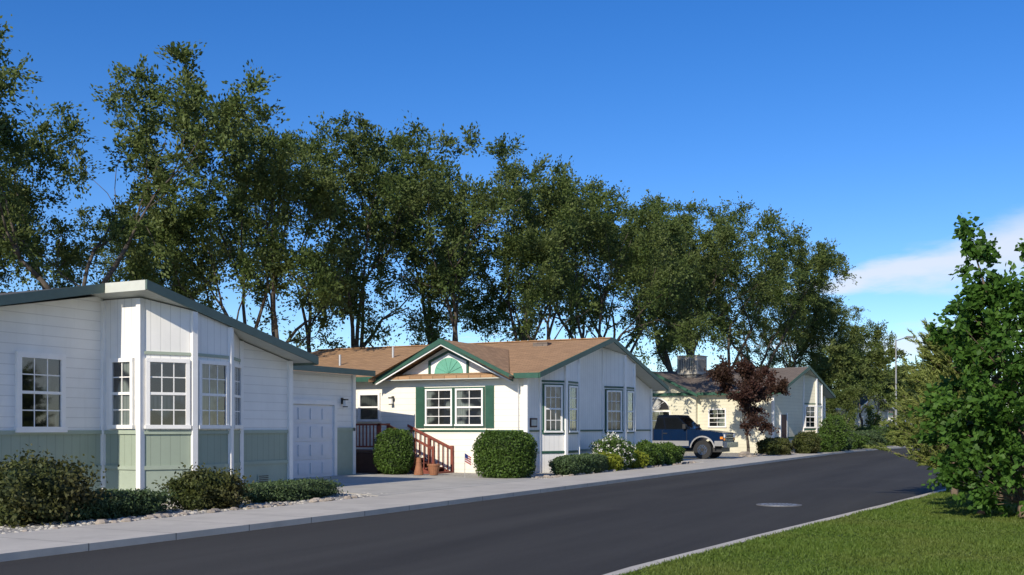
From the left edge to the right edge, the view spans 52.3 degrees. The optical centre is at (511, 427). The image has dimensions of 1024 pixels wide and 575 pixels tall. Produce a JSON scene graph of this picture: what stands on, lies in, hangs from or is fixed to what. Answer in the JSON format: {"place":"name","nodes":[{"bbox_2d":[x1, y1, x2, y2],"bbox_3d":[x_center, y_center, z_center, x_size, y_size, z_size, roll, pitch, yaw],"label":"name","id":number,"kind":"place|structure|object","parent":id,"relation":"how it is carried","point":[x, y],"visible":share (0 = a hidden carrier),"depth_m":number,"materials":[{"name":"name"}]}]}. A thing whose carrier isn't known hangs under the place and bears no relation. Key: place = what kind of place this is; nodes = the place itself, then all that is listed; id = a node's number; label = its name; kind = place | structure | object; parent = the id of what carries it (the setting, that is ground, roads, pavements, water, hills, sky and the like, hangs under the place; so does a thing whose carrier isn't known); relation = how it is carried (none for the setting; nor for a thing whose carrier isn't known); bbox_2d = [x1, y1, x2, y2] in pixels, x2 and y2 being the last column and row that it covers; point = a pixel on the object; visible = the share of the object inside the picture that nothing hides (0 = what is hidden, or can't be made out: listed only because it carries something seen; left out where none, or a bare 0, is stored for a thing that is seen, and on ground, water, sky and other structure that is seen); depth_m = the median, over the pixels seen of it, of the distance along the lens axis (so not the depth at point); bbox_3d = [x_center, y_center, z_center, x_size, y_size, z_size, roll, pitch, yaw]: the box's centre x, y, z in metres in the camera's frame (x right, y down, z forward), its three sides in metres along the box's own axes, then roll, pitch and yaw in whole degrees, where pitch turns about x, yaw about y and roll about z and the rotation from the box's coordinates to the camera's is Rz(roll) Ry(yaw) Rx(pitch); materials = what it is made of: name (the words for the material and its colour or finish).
{"place":"outdoors","nodes":[
{"label":"outdoors","id":0,"kind":"place"},
{"bbox_2d":[0,452,794,533],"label":"gravel yard","id":1,"kind":"structure","parent":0,"point":[13,530],"depth_m":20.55,"materials":[{"name":"grey gravel"}]},
{"bbox_2d":[0,443,119,528],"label":"barberry shrub","id":2,"kind":"object","parent":1,"relation":"on","point":[39,486],"visible":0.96,"depth_m":16.13,"materials":[{"name":"green plant"}]},
{"bbox_2d":[15,487,178,523],"bbox_3d":[-6.954,1.285,17.584,1.294,0.533,3.889,0,0,27],"label":"juniper shrub","id":3,"kind":"object","parent":1,"relation":"on","point":[127,503],"visible":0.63,"depth_m":17.50,"materials":[{"name":"green plant"}]},
{"bbox_2d":[146,462,258,510],"bbox_3d":[-5.765,1.093,19.663,2.068,0.923,1.840,0,0,-30],"label":"barberry shrub","id":4,"kind":"object","parent":1,"relation":"on","point":[201,489],"visible":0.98,"depth_m":19.24,"materials":[{"name":"green plant"}]},
{"bbox_2d":[239,476,347,502],"bbox_3d":[-4.744,1.298,21.980,1.527,0.499,3.699,0,0,27],"label":"juniper shrub","id":5,"kind":"object","parent":1,"relation":"on","point":[300,489],"visible":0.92,"depth_m":21.49,"materials":[{"name":"green plant"}]},
{"bbox_2d":[217,110,482,352],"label":"elm tree","id":6,"kind":"object","parent":1,"relation":"on","point":[337,273],"visible":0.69,"depth_m":46.56,"materials":[{"name":"green plant"}]},
{"bbox_2d":[22,461,695,531],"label":"border stones","id":7,"kind":"object","parent":1,"relation":"on","point":[160,515],"visible":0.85,"depth_m":19.53,"materials":[{"name":"grey stone"}]},
{"bbox_2d":[373,428,414,474],"bbox_3d":[-3.809,0.765,33.937,1.288,1.568,1.272,0,0,27],"label":"boxwood shrub","id":8,"kind":"object","parent":1,"relation":"on","point":[393,453],"visible":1,"depth_m":33.56,"materials":[{"name":"green plant"}]},
{"bbox_2d":[251,111,578,344],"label":"elm tree","id":9,"kind":"object","parent":1,"relation":"on","point":[434,186],"visible":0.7,"depth_m":49.78,"materials":[{"name":"green plant"}]},
{"bbox_2d":[414,458,423,474],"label":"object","id":10,"kind":"object","parent":1,"relation":"on","point":[418,470],"visible":1,"depth_m":33.21,"materials":[{"name":"ceramic"}]},
{"bbox_2d":[427,464,440,474],"bbox_3d":[-2.482,1.325,33.161,0.440,0.350,0.440,0,0,27],"label":"flower pot","id":11,"kind":"object","parent":1,"relation":"on","point":[433,469],"visible":1,"depth_m":33.02,"materials":[{"name":"ceramic"}]},
{"bbox_2d":[471,429,537,477],"bbox_3d":[-0.200,0.800,31.573,1.842,1.519,1.865,0,0,27],"label":"boxwood shrub","id":12,"kind":"object","parent":1,"relation":"on","point":[504,454],"visible":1,"depth_m":30.97,"materials":[{"name":"green plant"}]},
{"bbox_2d":[547,453,608,474],"bbox_3d":[2.276,1.193,34.413,1.004,0.734,4.143,0,0,27],"label":"clipped hedge","id":13,"kind":"object","parent":1,"relation":"on","point":[586,463],"visible":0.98,"depth_m":33.40,"materials":[{"name":"green plant"}]},
{"bbox_2d":[458,173,729,370],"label":"elm tree","id":14,"kind":"object","parent":1,"relation":"on","point":[663,275],"visible":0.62,"depth_m":59.44,"materials":[{"name":"green plant"}]},
{"bbox_2d":[598,451,623,470],"bbox_3d":[3.335,1.185,36.622,1.242,0.738,1.611,0,0,27],"label":"golden shrub","id":15,"kind":"object","parent":1,"relation":"on","point":[615,461],"visible":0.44,"depth_m":36.31,"materials":[{"name":"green plant"}]},
{"bbox_2d":[590,431,636,469],"bbox_3d":[3.638,0.833,37.562,1.572,1.458,2.276,0,0,27],"label":"flowering shrub","id":16,"kind":"object","parent":1,"relation":"on","point":[615,444],"visible":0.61,"depth_m":37.18,"materials":[{"name":"white plant"}]},
{"bbox_2d":[626,450,649,468],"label":"golden shrub","id":17,"kind":"object","parent":1,"relation":"on","point":[642,459],"visible":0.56,"depth_m":38.64,"materials":[{"name":"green plant"}]},
{"bbox_2d":[634,439,666,465],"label":"round shrub","id":18,"kind":"object","parent":1,"relation":"on","point":[654,451],"visible":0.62,"depth_m":40.33,"materials":[{"name":"green plant"}]},
{"bbox_2d":[660,441,685,464],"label":"round shrub","id":19,"kind":"object","parent":1,"relation":"on","point":[674,452],"visible":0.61,"depth_m":42.44,"materials":[{"name":"green plant"}]},
{"bbox_2d":[618,196,812,371],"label":"elm tree","id":20,"kind":"object","parent":1,"relation":"on","point":[669,338],"visible":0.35,"depth_m":77.72,"materials":[{"name":"green plant"}]},
{"bbox_2d":[704,354,790,451],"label":"plum tree","id":21,"kind":"object","parent":1,"relation":"on","point":[753,391],"visible":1,"depth_m":55.17,"materials":[{"name":"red plant"}]},
{"bbox_2d":[754,436,794,454],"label":"garden shrub","id":22,"kind":"object","parent":1,"relation":"on","point":[776,446],"visible":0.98,"depth_m":57.38,"materials":[{"name":"green plant"}]},
{"bbox_2d":[703,277,851,367],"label":"elm tree","id":23,"kind":"object","parent":1,"relation":"on","point":[831,317],"visible":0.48,"depth_m":91.83,"materials":[{"name":"green plant"}]},
{"bbox_2d":[765,303,870,401],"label":"elm tree","id":24,"kind":"object","parent":1,"relation":"on","point":[837,340],"visible":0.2,"depth_m":96.33,"materials":[{"name":"green plant"}]},
{"bbox_2d":[814,432,834,452],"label":"garden shrub","id":25,"kind":"object","parent":1,"relation":"on","point":[827,442],"visible":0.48,"depth_m":63.40,"materials":[{"name":"green plant"}]},
{"bbox_2d":[825,384,869,430],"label":"street tree","id":26,"kind":"object","parent":1,"relation":"on","point":[841,399],"visible":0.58,"depth_m":77.55,"materials":[{"name":"green plant"}]},
{"bbox_2d":[800,323,894,378],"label":"elm tree","id":27,"kind":"object","parent":1,"relation":"on","point":[866,345],"visible":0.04,"depth_m":103.04,"materials":[{"name":"green plant"}]},
{"bbox_2d":[848,432,869,449],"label":"garden shrub","id":28,"kind":"object","parent":1,"relation":"on","point":[860,442],"visible":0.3,"depth_m":71.34,"materials":[{"name":"green plant"}]},
{"bbox_2d":[822,339,896,430],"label":"street tree","id":29,"kind":"object","parent":1,"relation":"on","point":[850,372],"visible":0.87,"depth_m":83.14,"materials":[{"name":"green plant"}]},
{"bbox_2d":[825,394,894,428],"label":"tree","id":30,"kind":"object","parent":1,"relation":"on","point":[864,416],"visible":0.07,"depth_m":97.94,"materials":[{"name":"green"}]},
{"bbox_2d":[814,343,911,426],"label":"street tree","id":31,"kind":"object","parent":1,"relation":"on","point":[880,361],"visible":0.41,"depth_m":91.41,"materials":[{"name":"green plant"}]},
{"bbox_2d":[847,429,890,448],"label":"garden shrub","id":32,"kind":"object","parent":1,"relation":"on","point":[876,438],"visible":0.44,"depth_m":74.96,"materials":[{"name":"green plant"}]},
{"bbox_2d":[844,317,896,419],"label":"poplar tree","id":33,"kind":"object","parent":1,"relation":"on","point":[877,333],"visible":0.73,"depth_m":94.53,"materials":[{"name":"green plant"}]},
{"bbox_2d":[854,425,894,446],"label":"garden shrub","id":34,"kind":"object","parent":1,"relation":"on","point":[876,427],"visible":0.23,"depth_m":81.22,"materials":[{"name":"green plant"}]},
{"bbox_2d":[874,371,917,411],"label":"street tree","id":35,"kind":"object","parent":1,"relation":"on","point":[889,378],"visible":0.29,"depth_m":101.28,"materials":[{"name":"green plant"}]},
{"bbox_2d":[881,360,913,426],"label":"street tree","id":36,"kind":"object","parent":1,"relation":"on","point":[900,369],"visible":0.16,"depth_m":114.08,"materials":[{"name":"green plant"}]},
{"bbox_2d":[895,336,913,424],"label":"street lamp","id":37,"kind":"object","parent":1,"relation":"on","point":[896,368],"visible":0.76,"depth_m":89.95,"materials":[{"name":"grey metal"}]},
{"bbox_2d":[293,474,542,495],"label":"driveway","id":38,"kind":"structure","parent":0,"point":[371,484],"depth_m":28.54,"materials":[{"name":"concrete"}]},
{"bbox_2d":[356,423,453,473],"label":"porch deck","id":39,"kind":"structure","parent":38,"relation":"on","point":[364,460],"depth_m":34.78,"materials":[{"name":"brown wood"}]},
{"bbox_2d":[0,446,912,561],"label":"sidewalk","id":40,"kind":"structure","parent":0,"point":[32,544],"depth_m":18.27,"materials":[{"name":"concrete"}]},
{"bbox_2d":[0,447,981,574],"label":"road","id":41,"kind":"structure","parent":0,"point":[601,529],"depth_m":16.22,"materials":[{"name":"grey asphalt"}]},
{"bbox_2d":[756,503,801,506],"bbox_3d":[5.501,1.583,21.511,0.920,0.022,0.920,0,0,27],"label":"manhole cover","id":42,"kind":"object","parent":41,"relation":"on","point":[779,504],"visible":1,"depth_m":21.39,"materials":[{"name":"metal"}]},
{"bbox_2d":[0,0,1023,409],"label":"sky","id":43,"kind":"structure","parent":0,"point":[875,125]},
{"bbox_2d":[681,456,747,461],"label":"driveway","id":44,"kind":"structure","parent":0,"point":[691,458],"depth_m":49.27,"materials":[{"name":"concrete"}]},
{"bbox_2d":[652,415,737,458],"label":"pickup truck","id":45,"kind":"object","parent":44,"relation":"on","point":[687,433],"visible":0.59,"depth_m":50.49,"materials":[{"name":"blue paint"},{"name":"chrome"},{"name":"rubber"}]},
{"bbox_2d":[615,470,1023,574],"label":"lawn","id":46,"kind":"structure","parent":0,"point":[866,544],"depth_m":12.48,"materials":[{"name":"green plant"}]},
{"bbox_2d":[863,318,1007,493],"bbox_3d":[9.932,-0.467,23.456,3.339,4.035,3.324,0,0,-39],"label":"pine tree","id":47,"kind":"object","parent":46,"relation":"on","point":[930,367],"visible":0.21,"depth_m":23.49,"materials":[{"name":"green plant"}]},
{"bbox_2d":[907,212,1023,516],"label":"maple tree","id":48,"kind":"object","parent":46,"relation":"on","point":[999,463],"visible":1,"depth_m":17.30,"materials":[{"name":"green plant"}]},
{"label":"ground","id":49,"kind":"structure","parent":0,"visible":0},
{"bbox_2d":[0,128,83,292],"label":"elm tree","id":50,"kind":"object","parent":49,"relation":"on","point":[28,199],"visible":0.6,"depth_m":38.61,"materials":[{"name":"green plant"}]},
{"bbox_2d":[30,196,232,317],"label":"elm tree","id":51,"kind":"object","parent":49,"relation":"on","point":[85,225],"visible":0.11,"depth_m":45.30,"materials":[{"name":"green plant"}]},
{"bbox_2d":[0,14,289,290],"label":"elm tree","id":52,"kind":"object","parent":49,"relation":"on","point":[188,111],"visible":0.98,"depth_m":37.81,"materials":[{"name":"green plant"}]},
{"bbox_2d":[0,296,351,459],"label":"walls","id":53,"kind":"structure","parent":49,"relation":"on","point":[70,329],"depth_m":21.39,"materials":[{"name":"white"}]},
{"bbox_2d":[14,351,242,432],"bbox_3d":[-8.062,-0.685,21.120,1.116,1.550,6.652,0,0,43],"label":"window frames","id":54,"kind":"structure","parent":53,"relation":"attached to","point":[18,427],"depth_m":21.33,"materials":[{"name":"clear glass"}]},
{"bbox_2d":[22,357,238,426],"bbox_3d":[-8.060,-0.685,21.117,0.923,1.330,6.402,0,0,43],"label":"window backing","id":55,"kind":"object","parent":54,"relation":"attached to","point":[53,400],"depth_m":21.49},
{"bbox_2d":[22,358,240,426],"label":"window muntins","id":56,"kind":"object","parent":54,"relation":"attached to","point":[122,393],"depth_m":21.49,"materials":[{"name":"white paint"}]},
{"bbox_2d":[0,290,312,362],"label":"soffit","id":57,"kind":"structure","parent":53,"relation":"attached to","point":[249,339],"depth_m":22.26,"materials":[{"name":"paint"}]},
{"bbox_2d":[0,285,315,365],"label":"roof","id":58,"kind":"structure","parent":53,"relation":"on","point":[36,290],"depth_m":21.40,"materials":[{"name":"grey"}]},
{"bbox_2d":[0,279,375,375],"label":"fascia","id":59,"kind":"structure","parent":58,"relation":"attached to","point":[41,295],"depth_m":21.96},
{"bbox_2d":[105,280,145,292],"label":"ridge fascia","id":60,"kind":"structure","parent":59,"relation":"attached to","point":[127,286],"depth_m":20.86,"materials":[{"name":"paint"}]},
{"bbox_2d":[0,351,354,469],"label":"band trim","id":61,"kind":"structure","parent":53,"relation":"attached to","point":[7,432],"depth_m":21.64,"materials":[{"name":"white wood"}]},
{"bbox_2d":[101,298,355,490],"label":"corner boards","id":62,"kind":"object","parent":53,"relation":"attached to","point":[140,392],"visible":0.52,"depth_m":21.83,"materials":[{"name":"white paint"}]},
{"bbox_2d":[293,405,332,477],"bbox_3d":[-6.670,0.407,30.475,0.110,2.185,4.750,0,0,27],"label":"garage door","id":63,"kind":"structure","parent":53,"relation":"in","point":[313,424],"depth_m":31.66,"materials":[{"name":"white metal"}]},
{"bbox_2d":[293,399,336,475],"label":"garage trim","id":64,"kind":"structure","parent":53,"relation":"attached to","point":[333,403],"depth_m":32.56,"materials":[{"name":"white wood"}]},
{"bbox_2d":[80,431,352,500],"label":"walls","id":65,"kind":"structure","parent":49,"relation":"on","point":[120,479],"depth_m":23.80,"materials":[{"name":"wood"}]},
{"bbox_2d":[0,430,286,466],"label":"walls","id":66,"kind":"structure","parent":65,"relation":"on","point":[166,449],"depth_m":21.57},
{"bbox_2d":[103,298,239,429],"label":"walls","id":67,"kind":"structure","parent":66,"relation":"on","point":[167,328],"depth_m":21.64,"materials":[{"name":"white"}]},
{"bbox_2d":[94,96,406,351],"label":"elm tree","id":68,"kind":"object","parent":49,"relation":"on","point":[192,217],"visible":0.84,"depth_m":41.27,"materials":[{"name":"green plant"}]},
{"bbox_2d":[356,348,523,472],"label":"walls","id":69,"kind":"structure","parent":49,"relation":"on","point":[399,413],"depth_m":35.43,"materials":[{"name":"beige paint"}]},
{"bbox_2d":[361,395,377,418],"bbox_3d":[-5.012,-0.725,36.765,0.750,0.850,0.001,0,0,27],"label":"window backing","id":70,"kind":"object","parent":69,"relation":"attached to","point":[369,400],"depth_m":36.77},
{"bbox_2d":[416,385,493,427],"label":"shutters","id":71,"kind":"object","parent":69,"relation":"attached to","point":[489,406],"visible":1,"depth_m":34.65,"materials":[{"name":"green paint"}]},
{"bbox_2d":[424,155,620,341],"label":"elm tree","id":72,"kind":"object","parent":49,"relation":"on","point":[563,236],"visible":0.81,"depth_m":54.54,"materials":[{"name":"green plant"}]},
{"bbox_2d":[529,348,649,472],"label":"walls","id":73,"kind":"structure","parent":49,"relation":"on","point":[590,391],"depth_m":38.95,"materials":[{"name":"white"}]},
{"bbox_2d":[318,337,634,433],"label":"trim","id":74,"kind":"structure","parent":73,"relation":"attached to","point":[452,390],"depth_m":35.52,"materials":[{"name":"white wood"}]},
{"bbox_2d":[434,358,462,373],"bbox_3d":[-2.144,-2.106,35.290,1.120,0.532,0.001,0,0,27],"label":"fan ornament","id":75,"kind":"object","parent":74,"relation":"attached to","point":[443,362],"visible":1,"depth_m":35.29,"materials":[{"name":"green wood"}]},
{"bbox_2d":[357,385,634,432],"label":"window frames","id":76,"kind":"structure","parent":74,"relation":"in","point":[359,419],"depth_m":35.66,"materials":[{"name":"white paint"}]},
{"bbox_2d":[360,387,632,429],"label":"window muntins","id":77,"kind":"object","parent":74,"relation":"attached to","point":[550,409],"depth_m":35.48,"materials":[{"name":"white paint"}]},
{"bbox_2d":[427,387,631,429],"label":"window backing","id":78,"kind":"object","parent":74,"relation":"attached to","point":[463,415],"depth_m":35.37,"materials":[{"name":"white"}]},
{"bbox_2d":[524,348,651,472],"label":"corner boards","id":79,"kind":"object","parent":73,"relation":"attached to","point":[526,404],"visible":0.3,"depth_m":36.44,"materials":[{"name":"white paint"}]},
{"bbox_2d":[404,380,650,452],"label":"band trim","id":80,"kind":"structure","parent":79,"relation":"attached to","point":[573,451],"depth_m":35.42,"materials":[{"name":"green paint"}]},
{"bbox_2d":[501,193,751,353],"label":"elm tree","id":81,"kind":"object","parent":49,"relation":"on","point":[705,241],"visible":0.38,"depth_m":66.54,"materials":[{"name":"green plant"}]},
{"bbox_2d":[585,191,809,370],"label":"elm tree","id":82,"kind":"object","parent":49,"relation":"on","point":[765,218],"visible":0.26,"depth_m":71.40,"materials":[{"name":"green plant"}]},
{"bbox_2d":[652,374,823,452],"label":"walls","id":83,"kind":"structure","parent":49,"relation":"on","point":[695,408],"depth_m":64.47,"materials":[{"name":"beige paint"}]},
{"bbox_2d":[652,371,695,392],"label":"cross gable roof","id":84,"kind":"structure","parent":83,"relation":"attached to","point":[680,380],"depth_m":66.10,"materials":[{"name":"brown"}]},
{"bbox_2d":[664,367,807,392],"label":"roof","id":85,"kind":"structure","parent":83,"relation":"on","point":[699,383],"depth_m":65.72,"materials":[{"name":"brown"}]},
{"bbox_2d":[676,355,707,377],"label":"rooftop cooler","id":86,"kind":"object","parent":85,"relation":"on","point":[688,368],"visible":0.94,"depth_m":68.44,"materials":[{"name":"paint"}]},
{"bbox_2d":[652,366,835,397],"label":"fascia","id":87,"kind":"structure","parent":85,"relation":"attached to","point":[690,393],"depth_m":64.77,"materials":[{"name":"green paint"}]},
{"bbox_2d":[805,370,833,397],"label":"soffit","id":88,"kind":"structure","parent":85,"relation":"attached to","point":[826,393],"depth_m":69.26,"materials":[{"name":"paint"}]},
{"bbox_2d":[652,397,821,427],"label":"window frames","id":89,"kind":"structure","parent":83,"relation":"attached to","point":[805,406],"depth_m":65.85,"materials":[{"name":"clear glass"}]},
{"bbox_2d":[652,398,668,409],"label":"arched glass","id":90,"kind":"object","parent":89,"relation":"attached to","point":[657,402],"visible":0.56,"depth_m":65.74,"materials":[{"name":"grey glass"}]},
{"bbox_2d":[652,407,820,427],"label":"window backing","id":91,"kind":"object","parent":89,"relation":"attached to","point":[721,420],"depth_m":65.86,"materials":[{"name":"white"}]},
{"bbox_2d":[781,415,786,438],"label":"entry door","id":92,"kind":"structure","parent":83,"relation":"in","point":[783,426],"depth_m":63.55,"materials":[{"name":"brown wood"}]},
{"bbox_2d":[771,375,824,437],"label":"corner boards","id":93,"kind":"object","parent":83,"relation":"attached to","point":[773,411],"visible":0.34,"depth_m":66.59,"materials":[{"name":"white paint"}]},
{"bbox_2d":[604,489,950,574],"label":"kerb","id":94,"kind":"structure","parent":49,"relation":"on","point":[632,568],"depth_m":13.77,"materials":[{"name":"concrete"}]},
{"bbox_2d":[698,231,860,368],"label":"elm tree","id":95,"kind":"object","parent":49,"relation":"on","point":[823,260],"visible":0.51,"depth_m":84.11,"materials":[{"name":"green plant"}]},
{"bbox_2d":[791,430,821,453],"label":"garden shrub","id":96,"kind":"object","parent":49,"relation":"on","point":[803,442],"visible":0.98,"depth_m":60.56,"materials":[{"name":"green plant"}]},
{"bbox_2d":[818,410,850,451],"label":"garden shrub","id":97,"kind":"object","parent":49,"relation":"on","point":[835,427],"visible":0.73,"depth_m":65.47,"materials":[{"name":"green plant"}]},
{"bbox_2d":[838,437,855,450],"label":"garden shrub","id":98,"kind":"object","parent":49,"relation":"on","point":[850,440],"visible":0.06,"depth_m":68.14,"materials":[{"name":"green plant"}]},
{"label":"walls","id":99,"kind":"object","parent":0,"visible":0},
{"bbox_2d":[295,338,610,379],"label":"roof","id":100,"kind":"structure","parent":99,"relation":"on","point":[526,357],"depth_m":38.83,"materials":[{"name":"beige"}]},
{"bbox_2d":[368,339,512,382],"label":"cross gable roof","id":101,"kind":"structure","parent":100,"relation":"on","point":[497,357],"depth_m":35.73,"materials":[{"name":"brown"}]},
{"bbox_2d":[356,337,668,390],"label":"fascia","id":102,"kind":"structure","parent":100,"relation":"attached to","point":[436,343],"depth_m":35.24,"materials":[{"name":"green paint"}]},
{"bbox_2d":[376,344,510,384],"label":"gable trim","id":103,"kind":"structure","parent":102,"relation":"attached to","point":[448,349],"depth_m":34.86,"materials":[{"name":"white paint"}]},
{"bbox_2d":[380,342,665,390],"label":"soffit","id":104,"kind":"structure","parent":100,"relation":"attached to","point":[646,378],"depth_m":42.55,"materials":[{"name":"paint"}]},
{"bbox_2d":[533,342,551,346],"bbox_3d":[1.140,-3.085,39.400,0.600,0.250,0.400,0,0,27],"label":"roof vent","id":105,"kind":"object","parent":100,"relation":"on","point":[541,344],"visible":0.53,"depth_m":39.21,"materials":[{"name":"grey metal"}]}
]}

